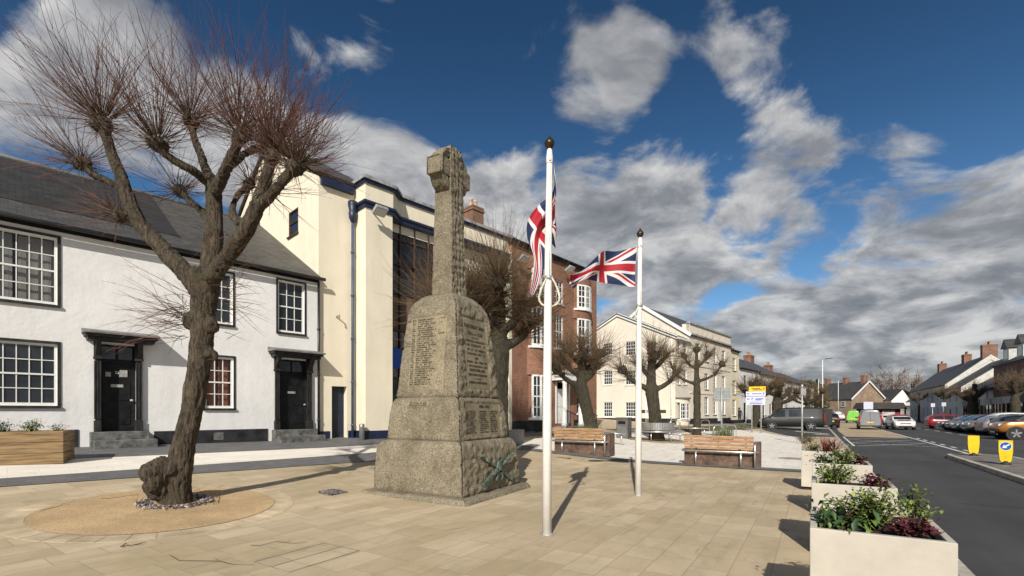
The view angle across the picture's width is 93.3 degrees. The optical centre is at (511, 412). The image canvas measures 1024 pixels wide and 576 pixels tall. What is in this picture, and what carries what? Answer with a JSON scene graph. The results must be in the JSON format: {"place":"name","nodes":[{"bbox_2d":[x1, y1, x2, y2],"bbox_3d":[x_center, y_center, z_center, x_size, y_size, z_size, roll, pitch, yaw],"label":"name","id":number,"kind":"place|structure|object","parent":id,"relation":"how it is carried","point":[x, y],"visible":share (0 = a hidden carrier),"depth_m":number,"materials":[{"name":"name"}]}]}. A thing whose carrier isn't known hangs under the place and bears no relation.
{"place":"outdoors","nodes":[
{"label":"outdoors","id":0,"kind":"place"},
{"bbox_2d":[25,488,273,534],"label":"ground","id":1,"kind":"structure","parent":0,"point":[102,515],"depth_m":7.07,"materials":[{"name":"stone"}]},
{"bbox_2d":[134,494,213,509],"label":"pebbles","id":2,"kind":"object","parent":1,"relation":"on","point":[150,505],"visible":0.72,"depth_m":7.63,"materials":[{"name":"grey gravel"}]},
{"bbox_2d":[0,0,366,510],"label":"pollarded tree","id":3,"kind":"object","parent":1,"relation":"on","point":[167,481],"visible":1,"depth_m":7.68,"materials":[{"name":"brown plant"}]},
{"bbox_2d":[0,445,377,477],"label":"path","id":4,"kind":"structure","parent":0,"point":[83,465],"depth_m":11.81,"materials":[{"name":"beige concrete"}]},
{"bbox_2d":[0,444,534,485],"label":"path","id":5,"kind":"structure","parent":0,"point":[235,466],"depth_m":11.22,"materials":[{"name":"grey stone"}]},
{"bbox_2d":[74,431,553,458],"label":"footpath","id":6,"kind":"structure","parent":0,"point":[84,452],"depth_m":14.91,"materials":[{"name":"grey stone"}]},
{"bbox_2d":[0,418,958,575],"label":"plaza","id":7,"kind":"structure","parent":0,"point":[681,520],"depth_m":6.51,"materials":[{"name":"stone"}]},
{"bbox_2d":[0,430,73,465],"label":"timber planter","id":8,"kind":"object","parent":7,"relation":"on","point":[25,447],"visible":0.9,"depth_m":10.43,"materials":[{"name":"brown wood"}]},
{"bbox_2d":[10,417,43,430],"bbox_3d":[-10.668,0.314,10.698,0.549,0.398,0.509,0,0,18],"label":"leafy plant","id":9,"kind":"object","parent":8,"relation":"on","point":[30,428],"visible":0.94,"depth_m":10.68,"materials":[{"name":"green plant"}]},
{"bbox_2d":[0,485,293,542],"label":"kerb","id":10,"kind":"structure","parent":7,"relation":"on","point":[12,524],"depth_m":6.54,"materials":[{"name":"beige stone"}]},
{"bbox_2d":[0,153,325,448],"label":"white house","id":11,"kind":"structure","parent":7,"relation":"on","point":[60,365],"depth_m":14.41,"materials":[{"name":"paint"}]},
{"bbox_2d":[0,224,60,307],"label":"window","id":12,"kind":"structure","parent":11,"relation":"in","point":[26,263],"depth_m":12.81,"materials":[{"name":"white paint"}]},
{"bbox_2d":[0,337,60,407],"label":"window","id":13,"kind":"structure","parent":11,"relation":"in","point":[30,373],"depth_m":12.69,"materials":[{"name":"white paint"}]},
{"bbox_2d":[100,344,135,431],"bbox_3d":[-11.461,-0.698,14.028,0.165,2.498,0.860,0,0,44],"label":"door","id":14,"kind":"structure","parent":11,"relation":"in","point":[118,369],"depth_m":14.06,"materials":[{"name":"black paint"}]},
{"bbox_2d":[204,355,235,409],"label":"window","id":15,"kind":"structure","parent":11,"relation":"in","point":[218,394],"depth_m":16.04,"materials":[{"name":"white paint"}]},
{"bbox_2d":[216,272,234,327],"bbox_3d":[-9.598,-3.737,15.780,0.784,1.823,0.809,0,0,0],"label":"window","id":16,"kind":"structure","parent":11,"relation":"in","point":[226,316],"depth_m":16.02,"materials":[{"name":"white paint"}]},
{"bbox_2d":[276,277,306,336],"bbox_3d":[-7.976,-3.781,17.471,0.836,1.980,0.863,0,0,0],"label":"window","id":17,"kind":"structure","parent":11,"relation":"in","point":[290,296],"depth_m":17.54,"materials":[{"name":"white paint"}]},
{"bbox_2d":[279,359,306,428],"bbox_3d":[-8.035,-0.642,17.601,0.165,2.521,1.139,0,0,44],"label":"door","id":18,"kind":"structure","parent":11,"relation":"in","point":[293,375],"depth_m":17.66,"materials":[{"name":"black paint"}]},
{"bbox_2d":[253,542,359,571],"bbox_3d":[-2.270,1.601,5.392,0.640,0.002,0.900,0,0,32],"label":"access cover","id":19,"kind":"object","parent":7,"relation":"on","point":[305,556],"visible":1,"depth_m":5.32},
{"bbox_2d":[237,150,516,438],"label":"cream building","id":20,"kind":"structure","parent":7,"relation":"on","point":[346,248],"depth_m":19.06,"materials":[{"name":"beige paint"}]},
{"bbox_2d":[286,208,298,239],"bbox_3d":[-8.976,-7.747,19.810,0.848,1.078,0.819,0,0,0],"label":"window","id":21,"kind":"structure","parent":20,"relation":"in","point":[293,223],"depth_m":19.91,"materials":[{"name":"blue glass"}]},
{"bbox_2d":[332,386,343,437],"bbox_3d":[-6.897,0.013,18.965,0.080,2.043,0.614,0,0,44],"label":"door","id":22,"kind":"structure","parent":20,"relation":"in","point":[337,392],"depth_m":18.98,"materials":[{"name":"blue wood"}]},
{"bbox_2d":[361,145,529,506],"bbox_3d":[-1.278,-1.740,9.856,2.537,7.180,2.527,0,0,29],"label":"war memorial","id":23,"kind":"object","parent":7,"relation":"on","point":[448,441],"visible":0.99,"depth_m":9.29,"materials":[{"name":"stone"}]},
{"bbox_2d":[373,201,590,436],"bbox_3d":[-0.758,-3.001,16.969,7.834,8.942,6.781,0,0,0],"label":"pollarded tree","id":24,"kind":"object","parent":7,"relation":"on","point":[480,290],"visible":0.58,"depth_m":16.61,"materials":[{"name":"brown plant"}]},
{"bbox_2d":[509,429,524,443],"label":"stone block","id":25,"kind":"structure","parent":7,"relation":"on","point":[516,436],"depth_m":19.47,"materials":[{"name":"grey stone"}]},
{"bbox_2d":[538,134,560,535],"bbox_3d":[0.489,-1.029,6.366,0.300,5.277,0.170,0,0,0],"label":"flagpole","id":26,"kind":"object","parent":7,"relation":"on","point":[549,143],"visible":1,"depth_m":6.32,"materials":[{"name":"white metal"}]},
{"bbox_2d":[527,166,555,294],"bbox_3d":[0.388,-2.404,6.444,0.392,1.720,0.261,0,0,0],"label":"union flag","id":27,"kind":"object","parent":26,"relation":"attached to","point":[536,230],"visible":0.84,"depth_m":6.41,"materials":[{"name":"fabric"}]},
{"bbox_2d":[506,238,597,431],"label":"brick building","id":28,"kind":"structure","parent":7,"relation":"on","point":[525,398],"depth_m":27.18,"materials":[{"name":"red brick"}]},
{"bbox_2d":[528,375,542,419],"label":"sash window","id":29,"kind":"structure","parent":28,"relation":"in","point":[537,386],"depth_m":26.03,"materials":[{"name":"white paint"}]},
{"bbox_2d":[528,309,543,347],"bbox_3d":[1.511,-4.583,26.483,0.805,2.217,1.665,0,0,41],"label":"bow window","id":30,"kind":"structure","parent":28,"relation":"in","point":[538,340],"depth_m":26.04,"materials":[{"name":"white paint"}]},
{"bbox_2d":[555,382,569,423],"bbox_3d":[2.910,-0.550,28.469,0.240,2.400,1.440,0,0,41],"label":"door","id":31,"kind":"structure","parent":28,"relation":"in","point":[558,392],"depth_m":28.39,"materials":[{"name":"white paint"}]},
{"bbox_2d":[574,284,591,313],"bbox_3d":[4.432,-6.966,29.847,0.810,1.559,1.831,0,0,41],"label":"bow window","id":32,"kind":"structure","parent":28,"relation":"in","point":[585,297],"depth_m":29.41,"materials":[{"name":"white paint"}]},
{"bbox_2d":[577,318,591,355],"bbox_3d":[4.432,-4.583,29.847,0.810,2.217,1.831,0,0,41],"label":"bow window","id":33,"kind":"structure","parent":28,"relation":"in","point":[580,323],"depth_m":29.41,"materials":[{"name":"white paint"}]},
{"bbox_2d":[634,228,643,495],"bbox_3d":[2.450,-0.983,9.340,0.189,5.186,0.170,0,0,0],"label":"flagpole","id":34,"kind":"object","parent":7,"relation":"on","point":[638,435],"visible":1,"depth_m":9.30,"materials":[{"name":"white metal"}]},
{"bbox_2d":[569,247,636,286],"bbox_3d":[1.737,-2.803,9.309,1.308,0.752,0.452,0,0,13],"label":"union flag","id":35,"kind":"object","parent":34,"relation":"attached to","point":[613,267],"visible":1,"depth_m":9.36,"materials":[{"name":"fabric"}]},
{"bbox_2d":[597,313,691,424],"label":"cream gabled house","id":36,"kind":"structure","parent":7,"relation":"on","point":[615,399],"depth_m":44.87,"materials":[{"name":"white paint"}]},
{"bbox_2d":[603,402,612,417],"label":"window","id":37,"kind":"structure","parent":36,"relation":"in","point":[607,405],"depth_m":46.54,"materials":[{"name":"white paint"}]},
{"bbox_2d":[626,402,634,417],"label":"window","id":38,"kind":"structure","parent":36,"relation":"in","point":[630,406],"depth_m":44.99,"materials":[{"name":"white paint"}]},
{"bbox_2d":[677,402,690,420],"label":"sash window","id":39,"kind":"structure","parent":36,"relation":"in","point":[684,407],"depth_m":42.45,"materials":[{"name":"white paint"}]},
{"bbox_2d":[629,305,731,423],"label":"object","id":40,"kind":"structure","parent":7,"relation":"on","point":[710,409],"depth_m":47.74,"materials":[{"name":"white paint"}]},
{"bbox_2d":[801,448,844,489],"bbox_3d":[6.537,1.210,10.160,0.770,0.820,0.770,0,0,32],"label":"cream planter","id":41,"kind":"object","parent":7,"relation":"on","point":[806,475],"visible":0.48,"depth_m":9.98,"materials":[{"name":"concrete"}]},
{"bbox_2d":[813,436,852,451],"bbox_3d":[6.625,0.649,10.047,0.704,0.426,0.733,0,0,0],"label":"cordyline","id":42,"kind":"object","parent":41,"relation":"in","point":[827,446],"visible":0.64,"depth_m":10.05,"materials":[{"name":"red plant"}]},
{"bbox_2d":[812,459,872,478],"bbox_3d":[5.276,1.210,7.764,0.770,0.820,0.770,0,0,32],"label":"cream planter","id":43,"kind":"object","parent":7,"relation":"on","point":[863,468],"visible":0.27,"depth_m":7.37,"materials":[{"name":"concrete"}]},
{"bbox_2d":[805,450,836,463],"bbox_3d":[5.043,0.765,7.888,0.483,0.322,0.494,0,0,33],"label":"hellebore","id":44,"kind":"object","parent":43,"relation":"in","point":[824,458],"visible":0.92,"depth_m":7.87,"materials":[{"name":"green plant"}]},
{"bbox_2d":[829,444,860,463],"bbox_3d":[5.329,0.699,7.782,0.478,0.382,0.554,0,0,45],"label":"bushy shrub","id":45,"kind":"object","parent":43,"relation":"on","point":[837,454],"visible":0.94,"depth_m":7.75,"materials":[{"name":"green plant"}]},
{"bbox_2d":[811,475,897,516],"bbox_3d":[3.919,1.210,5.593,0.770,0.820,0.770,0,0,32],"label":"cream planter","id":46,"kind":"object","parent":7,"relation":"on","point":[820,489],"visible":0.27,"depth_m":5.38,"materials":[{"name":"concrete"}]},
{"bbox_2d":[806,459,862,483],"bbox_3d":[3.806,0.720,5.699,0.606,0.341,0.464,0,0,0],"label":"bushy shrub","id":47,"kind":"object","parent":46,"relation":"in","point":[834,475],"visible":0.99,"depth_m":5.64,"materials":[{"name":"green plant"}]},
{"bbox_2d":[849,470,897,486],"bbox_3d":[4.088,0.775,5.458,0.402,0.230,0.390,0,0,-33],"label":"burgundy plant","id":48,"kind":"object","parent":46,"relation":"in","point":[871,480],"visible":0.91,"depth_m":5.44,"materials":[{"name":"red plant"}]},
{"bbox_2d":[810,509,957,575],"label":"cream planter","id":49,"kind":"object","parent":7,"relation":"on","point":[834,551],"visible":0.91,"depth_m":3.17,"materials":[{"name":"concrete"}]},
{"bbox_2d":[817,493,872,522],"bbox_3d":[2.535,0.749,3.634,0.416,0.277,0.386,0,0,33],"label":"leafy shrub","id":50,"kind":"object","parent":49,"relation":"in","point":[831,501],"visible":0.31,"depth_m":3.66,"materials":[{"name":"green plant"}]},
{"bbox_2d":[805,496,889,533],"bbox_3d":[2.444,0.761,3.523,0.543,0.362,0.617,0,0,0],"label":"hellebore","id":51,"kind":"object","parent":49,"relation":"in","point":[839,521],"visible":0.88,"depth_m":3.47,"materials":[{"name":"green plant"}]},
{"bbox_2d":[836,477,917,529],"bbox_3d":[2.646,0.679,3.532,0.567,0.420,0.432,0,0,0],"label":"bushy shrub","id":52,"kind":"object","parent":49,"relation":"on","point":[869,501],"visible":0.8,"depth_m":3.49,"materials":[{"name":"green plant"}]},
{"bbox_2d":[878,513,942,537],"bbox_3d":[2.692,0.785,3.268,0.336,0.209,0.367,0,0,26],"label":"burgundy plant","id":53,"kind":"object","parent":49,"relation":"in","point":[913,529],"visible":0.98,"depth_m":3.23,"materials":[{"name":"red plant"}]},
{"bbox_2d":[888,481,943,522],"bbox_3d":[2.978,0.702,3.567,0.304,0.371,0.260,0,0,0],"label":"bushy shrub","id":54,"kind":"object","parent":49,"relation":"on","point":[918,507],"visible":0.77,"depth_m":3.54,"materials":[{"name":"green plant"}]},
{"bbox_2d":[0,0,1023,390],"label":"sky","id":55,"kind":"structure","parent":0,"point":[805,183],"materials":[{"name":"blue"}]},
{"bbox_2d":[629,437,686,442],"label":"ground","id":56,"kind":"structure","parent":0,"point":[645,439],"depth_m":23.66,"materials":[{"name":"beige stone"}]},
{"bbox_2d":[599,316,700,440],"bbox_3d":[6.939,-1.749,24.042,5.949,6.513,3.859,0,0,0],"label":"pollarded tree","id":57,"kind":"object","parent":56,"relation":"on","point":[651,388],"visible":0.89,"depth_m":24.10,"materials":[{"name":"brown plant"}]},
{"bbox_2d":[630,423,684,441],"bbox_3d":[7.192,0.976,23.930,2.616,0.930,2.440,0,0,0],"label":"round seat","id":58,"kind":"object","parent":56,"relation":"on","point":[669,428],"visible":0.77,"depth_m":23.23,"materials":[{"name":"silver metal"}]},
{"bbox_2d":[516,446,800,471],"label":"path","id":59,"kind":"structure","parent":0,"point":[633,460],"depth_m":15.48,"materials":[{"name":"grey stone"}]},
{"bbox_2d":[681,435,760,467],"bbox_3d":[6.262,1.178,14.573,2.190,0.982,0.756,0,0,32],"label":"park bench","id":60,"kind":"object","parent":59,"relation":"on","point":[739,455],"visible":0.98,"depth_m":14.28,"materials":[{"name":"brown wood"}]},
{"bbox_2d":[519,429,801,468],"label":"plaza paving","id":61,"kind":"structure","parent":0,"point":[774,447],"depth_m":20.23,"materials":[{"name":"stone"}]},
{"bbox_2d":[525,314,627,431],"bbox_3d":[2.968,-1.589,21.557,4.765,6.102,4.009,0,0,0],"label":"pollarded tree","id":62,"kind":"object","parent":61,"relation":"on","point":[584,373],"visible":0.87,"depth_m":21.36,"materials":[{"name":"brown plant"}]},
{"bbox_2d":[552,428,614,456],"bbox_3d":[2.492,1.039,17.213,2.190,0.982,0.756,0,0,32],"label":"park bench","id":63,"kind":"object","parent":61,"relation":"on","point":[578,440],"visible":0.98,"depth_m":16.88,"materials":[{"name":"brown wood"}]},
{"bbox_2d":[615,417,631,438],"bbox_3d":[5.642,0.807,24.358,0.660,1.100,0.620,0,0,35],"label":"litter bin","id":64,"kind":"object","parent":61,"relation":"on","point":[623,424],"visible":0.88,"depth_m":24.14,"materials":[{"name":"grey metal"}]},
{"bbox_2d":[713,387,729,428],"bbox_3d":[11.782,0.083,27.168,0.860,3.027,0.115,0,0,28],"label":"traffic sign","id":65,"kind":"object","parent":61,"relation":"on","point":[721,394],"visible":0.94,"depth_m":27.16,"materials":[{"name":"metal"}]},
{"bbox_2d":[746,386,765,432],"bbox_3d":[17.777,-0.139,35.257,1.280,3.463,0.122,0,0,25],"label":"direction sign","id":66,"kind":"object","parent":61,"relation":"on","point":[759,393],"visible":0.98,"depth_m":35.19,"materials":[{"name":"metal"}]},
{"bbox_2d":[801,385,805,443],"bbox_3d":[14.885,0.147,24.739,0.260,3.121,0.106,0,0,0],"label":"sign post","id":67,"kind":"object","parent":61,"relation":"on","point":[803,391],"visible":0.89,"depth_m":24.71,"materials":[{"name":"metal"}]},
{"bbox_2d":[608,425,783,433],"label":"ground","id":68,"kind":"structure","parent":0,"point":[711,429],"depth_m":39.02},
{"bbox_2d":[729,369,791,426],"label":"pollarded tree","id":69,"kind":"object","parent":68,"relation":"on","point":[744,388],"visible":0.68,"depth_m":45.66,"materials":[{"name":"brown plant"}]},
{"bbox_2d":[751,371,809,426],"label":"pollarded tree","id":70,"kind":"object","parent":68,"relation":"on","point":[778,401],"visible":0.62,"depth_m":49.49,"materials":[{"name":"brown plant"}]},
{"bbox_2d":[711,424,733,439],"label":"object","id":71,"kind":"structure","parent":0,"point":[720,431],"depth_m":24.54,"materials":[{"name":"green plant"}]},
{"bbox_2d":[703,423,827,428],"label":"verge","id":72,"kind":"structure","parent":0,"point":[825,427],"depth_m":49.85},
{"bbox_2d":[730,348,740,422],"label":"terraced house","id":73,"kind":"structure","parent":72,"relation":"on","point":[734,400],"depth_m":53.77,"materials":[{"name":"beige paint"}]},
{"bbox_2d":[739,360,766,422],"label":"terraced house","id":74,"kind":"structure","parent":72,"relation":"on","point":[746,368],"depth_m":56.85,"materials":[{"name":"white paint"}]},
{"bbox_2d":[730,347,786,417],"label":"terraced house","id":75,"kind":"structure","parent":72,"relation":"on","point":[748,358],"depth_m":64.97,"materials":[{"name":"white paint"}]},
{"bbox_2d":[763,362,814,407],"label":"terraced house","id":76,"kind":"structure","parent":72,"relation":"on","point":[792,404],"depth_m":77.81,"materials":[{"name":"white paint"}]},
{"bbox_2d":[783,379,835,406],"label":"pollarded tree","id":77,"kind":"object","parent":72,"relation":"on","point":[808,395],"visible":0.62,"depth_m":65.37,"materials":[{"name":"brown plant"}]},
{"bbox_2d":[801,380,831,408],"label":"evergreen tree","id":78,"kind":"object","parent":72,"relation":"on","point":[825,405],"visible":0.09,"depth_m":105.64,"materials":[{"name":"green plant"}]},
{"bbox_2d":[810,392,835,406],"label":"pollarded tree","id":79,"kind":"object","parent":72,"relation":"on","point":[817,403],"visible":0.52,"depth_m":81.14,"materials":[{"name":"brown plant"}]},
{"bbox_2d":[801,373,885,418],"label":"stone cottage row","id":80,"kind":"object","parent":72,"relation":"on","point":[852,394],"visible":0.37,"depth_m":119.67,"materials":[{"name":"stone"}]},
{"bbox_2d":[762,428,835,436],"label":"road","id":81,"kind":"structure","parent":0,"point":[793,432],"depth_m":38.17,"materials":[{"name":"grey asphalt"}]},
{"bbox_2d":[759,407,831,430],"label":"parked van","id":82,"kind":"object","parent":81,"relation":"on","point":[814,418],"visible":0.89,"depth_m":42.67,"materials":[{"name":"grey paint"}]},
{"bbox_2d":[837,421,906,437],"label":"road","id":83,"kind":"structure","parent":0,"point":[849,429],"depth_m":41.19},
{"bbox_2d":[855,410,882,429],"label":"moving van","id":84,"kind":"object","parent":83,"relation":"on","point":[869,418],"visible":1,"depth_m":47.85,"materials":[{"name":"silver metal"}]},
{"bbox_2d":[827,419,1023,575],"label":"road","id":85,"kind":"structure","parent":0,"point":[980,522],"depth_m":10.82,"materials":[{"name":"grey asphalt"}]},
{"bbox_2d":[852,402,906,414],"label":"roadside shelter","id":86,"kind":"object","parent":85,"relation":"on","point":[889,407],"visible":0.47,"depth_m":98.00,"materials":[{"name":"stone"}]},
{"bbox_2d":[885,414,915,429],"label":"moving car","id":87,"kind":"object","parent":85,"relation":"on","point":[893,421],"visible":0.99,"depth_m":47.79,"materials":[{"name":"white paint"}]},
{"bbox_2d":[826,425,974,575],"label":"kerb","id":88,"kind":"structure","parent":85,"relation":"on","point":[963,570],"depth_m":5.00,"materials":[{"name":"concrete"}]},
{"bbox_2d":[904,388,932,421],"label":"pollarded tree","id":89,"kind":"object","parent":85,"relation":"on","point":[915,399],"visible":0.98,"depth_m":85.84,"materials":[{"name":"brown plant"}]},
{"bbox_2d":[924,414,959,428],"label":"parked car","id":90,"kind":"object","parent":85,"relation":"on","point":[930,421],"visible":0.43,"depth_m":50.45,"materials":[{"name":"red paint"}]},
{"bbox_2d":[930,383,961,413],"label":"pollarded tree","id":91,"kind":"object","parent":85,"relation":"on","point":[941,393],"visible":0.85,"depth_m":67.82,"materials":[{"name":"brown plant"}]},
{"bbox_2d":[937,414,984,429],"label":"parked car","id":92,"kind":"object","parent":85,"relation":"on","point":[941,424],"visible":0.24,"depth_m":46.29,"materials":[{"name":"black paint"}]},
{"bbox_2d":[951,415,986,432],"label":"parked car","id":93,"kind":"object","parent":85,"relation":"on","point":[956,426],"visible":0.3,"depth_m":41.16,"materials":[{"name":"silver paint"}]},
{"bbox_2d":[951,377,994,414],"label":"pollarded tree","id":94,"kind":"object","parent":85,"relation":"on","point":[972,395],"visible":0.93,"depth_m":56.68,"materials":[{"name":"brown plant"}]},
{"bbox_2d":[947,453,1023,483],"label":"kerb","id":95,"kind":"structure","parent":85,"relation":"on","point":[1004,473],"depth_m":14.08,"materials":[{"name":"concrete"}]},
{"bbox_2d":[960,412,1023,433],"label":"parked car","id":96,"kind":"object","parent":85,"relation":"on","point":[969,426],"visible":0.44,"depth_m":38.41,"materials":[{"name":"grey paint"}]},
{"bbox_2d":[974,415,1014,434],"bbox_3d":[37.307,0.998,35.882,4.077,1.568,2.100,0,0,26],"label":"parked car","id":97,"kind":"object","parent":85,"relation":"on","point":[981,425],"visible":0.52,"depth_m":36.26,"materials":[{"name":"silver metal"}]},
{"bbox_2d":[983,369,1023,412],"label":"pollarded tree","id":98,"kind":"object","parent":85,"relation":"on","point":[1015,392],"visible":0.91,"depth_m":44.82,"materials":[{"name":"brown plant"}]},
{"bbox_2d":[987,416,1023,439],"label":"parked car","id":99,"kind":"object","parent":85,"relation":"on","point":[1012,430],"visible":0.98,"depth_m":30.26,"materials":[{"name":"orange metal"}]},
{"bbox_2d":[989,415,1023,422],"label":"parked car","id":100,"kind":"object","parent":85,"relation":"on","point":[1003,418],"visible":0.16,"depth_m":33.70,"materials":[{"name":"black paint"}]},
{"bbox_2d":[953,453,1023,475],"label":"pavement","id":101,"kind":"structure","parent":0,"point":[1016,466],"depth_m":15.64,"materials":[{"name":"grey concrete"}]},
{"bbox_2d":[967,435,979,455],"bbox_3d":[16.900,1.225,17.700,0.328,0.751,0.254,0,0,40],"label":"traffic bollard","id":102,"kind":"object","parent":101,"relation":"on","point":[973,443],"visible":1,"depth_m":17.65,"materials":[{"name":"yellow plastic"}]},
{"bbox_2d":[998,440,1012,464],"bbox_3d":[15.023,1.225,14.712,0.328,0.751,0.254,0,0,42],"label":"traffic bollard","id":103,"kind":"object","parent":101,"relation":"on","point":[1005,450],"visible":1,"depth_m":14.66,"materials":[{"name":"yellow plastic"}]},
{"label":"ground","id":104,"kind":"structure","parent":0,"visible":0},
{"bbox_2d":[656,330,742,434],"bbox_3d":[11.268,-1.893,29.276,5.424,6.810,2.962,0,0,0],"label":"pollarded tree","id":105,"kind":"object","parent":104,"relation":"on","point":[707,355],"visible":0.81,"depth_m":29.14,"materials":[{"name":"brown plant"}]},
{"label":"pavement","id":106,"kind":"structure","parent":0,"visible":0},
{"bbox_2d":[869,358,914,389],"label":"bare tree","id":107,"kind":"object","parent":106,"relation":"on","point":[898,385],"visible":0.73,"depth_m":158.88,"materials":[{"name":"brown plant"}]},
{"bbox_2d":[892,365,926,390],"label":"bare tree","id":108,"kind":"object","parent":106,"relation":"on","point":[914,385],"visible":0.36,"depth_m":169.91,"materials":[{"name":"brown plant"}]},
{"bbox_2d":[909,341,1000,420],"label":"grey house","id":109,"kind":"structure","parent":106,"relation":"on","point":[944,375],"depth_m":83.28,"materials":[{"name":"paint"}]},
{"bbox_2d":[946,359,1002,415],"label":"grey house","id":110,"kind":"structure","parent":106,"relation":"on","point":[954,406],"depth_m":69.42,"materials":[{"name":"paint"}]},
{"bbox_2d":[962,377,993,415],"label":"shop building","id":111,"kind":"structure","parent":106,"relation":"on","point":[985,407],"depth_m":58.84,"materials":[{"name":"stone"}]},
{"bbox_2d":[990,334,1023,412],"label":"shop building","id":112,"kind":"structure","parent":106,"relation":"on","point":[1013,355],"depth_m":52.55,"materials":[{"name":"grey brick"}]},
{"label":"ground","id":113,"kind":"structure","parent":0,"visible":0},
{"bbox_2d":[879,389,909,415],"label":"white cottage","id":114,"kind":"structure","parent":113,"relation":"on","point":[896,395],"depth_m":117.86,"materials":[{"name":"paint"}]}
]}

